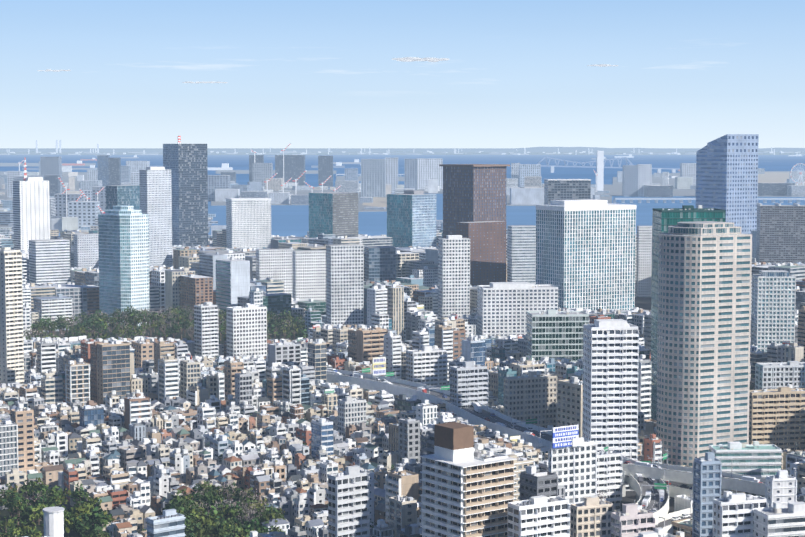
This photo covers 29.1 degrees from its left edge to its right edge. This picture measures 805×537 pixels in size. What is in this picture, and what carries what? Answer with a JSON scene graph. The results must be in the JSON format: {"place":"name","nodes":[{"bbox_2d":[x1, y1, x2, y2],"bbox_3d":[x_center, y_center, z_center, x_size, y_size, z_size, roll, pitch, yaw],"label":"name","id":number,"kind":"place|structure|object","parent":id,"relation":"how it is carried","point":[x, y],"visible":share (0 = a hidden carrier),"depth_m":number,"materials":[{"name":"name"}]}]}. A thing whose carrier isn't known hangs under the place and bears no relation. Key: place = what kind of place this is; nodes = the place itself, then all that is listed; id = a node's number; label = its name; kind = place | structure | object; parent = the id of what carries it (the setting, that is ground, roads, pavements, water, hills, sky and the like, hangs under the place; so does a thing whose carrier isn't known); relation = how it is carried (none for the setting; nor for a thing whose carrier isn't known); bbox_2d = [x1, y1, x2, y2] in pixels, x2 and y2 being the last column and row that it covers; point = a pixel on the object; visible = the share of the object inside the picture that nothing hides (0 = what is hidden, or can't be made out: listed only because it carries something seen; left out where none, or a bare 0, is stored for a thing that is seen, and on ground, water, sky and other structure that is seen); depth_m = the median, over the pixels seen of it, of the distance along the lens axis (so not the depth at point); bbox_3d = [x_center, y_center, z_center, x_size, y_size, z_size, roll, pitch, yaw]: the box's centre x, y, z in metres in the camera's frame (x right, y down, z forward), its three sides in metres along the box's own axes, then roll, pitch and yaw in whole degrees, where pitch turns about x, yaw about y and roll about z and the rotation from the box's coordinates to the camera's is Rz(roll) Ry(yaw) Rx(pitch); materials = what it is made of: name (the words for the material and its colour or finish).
{"place":"outdoors","nodes":[
{"label":"outdoors","id":0,"kind":"place"},
{"bbox_2d":[37,69,70,71],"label":"cloud","id":1,"kind":"structure","parent":0,"point":[53,70],"depth_m":26831.09,"materials":[{"name":"white"}]},
{"bbox_2d":[182,81,227,83],"bbox_3d":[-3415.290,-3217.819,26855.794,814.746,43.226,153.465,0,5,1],"label":"cloud","id":2,"kind":"structure","parent":0,"point":[205,82],"depth_m":26816.57,"materials":[{"name":"white"}]},
{"bbox_2d":[0,140,804,237],"bbox_3d":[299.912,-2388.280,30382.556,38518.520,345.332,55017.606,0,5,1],"label":"buildings","id":3,"kind":"structure","parent":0,"point":[77,200],"depth_m":5926.93,"materials":[{"name":"grey concrete"}]},
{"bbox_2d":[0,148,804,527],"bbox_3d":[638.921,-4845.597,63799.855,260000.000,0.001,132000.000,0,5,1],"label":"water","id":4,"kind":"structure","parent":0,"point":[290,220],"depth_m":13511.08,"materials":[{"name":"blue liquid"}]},
{"bbox_2d":[0,304,754,536],"bbox_3d":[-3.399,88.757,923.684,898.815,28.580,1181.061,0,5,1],"label":"park trees","id":5,"kind":"object","parent":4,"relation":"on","point":[241,514],"visible":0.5,"depth_m":726.97,"materials":[{"name":"green plant"}]},
{"bbox_2d":[0,134,804,536],"bbox_3d":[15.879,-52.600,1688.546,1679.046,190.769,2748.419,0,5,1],"label":"city blocks","id":6,"kind":"structure","parent":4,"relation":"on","point":[546,322],"depth_m":1002.76,"materials":[{"name":"grey concrete"}]},
{"bbox_2d":[0,0,804,147],"label":"sky","id":7,"kind":"structure","parent":0,"point":[300,73],"materials":[{"name":"blue"}]},
{"bbox_2d":[392,57,449,61],"bbox_3d":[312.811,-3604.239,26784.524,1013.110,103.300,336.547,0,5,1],"label":"cloud","id":8,"kind":"structure","parent":0,"point":[409,59],"depth_m":26724.05,"materials":[{"name":"white"}]},
{"bbox_2d":[326,360,797,534],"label":"road","id":9,"kind":"structure","parent":0,"point":[655,486],"depth_m":754.79,"materials":[{"name":"grey asphalt"}]},
{"bbox_2d":[587,64,617,66],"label":"cloud","id":10,"kind":"structure","parent":0,"point":[599,65],"depth_m":26708.69,"materials":[{"name":"white"}]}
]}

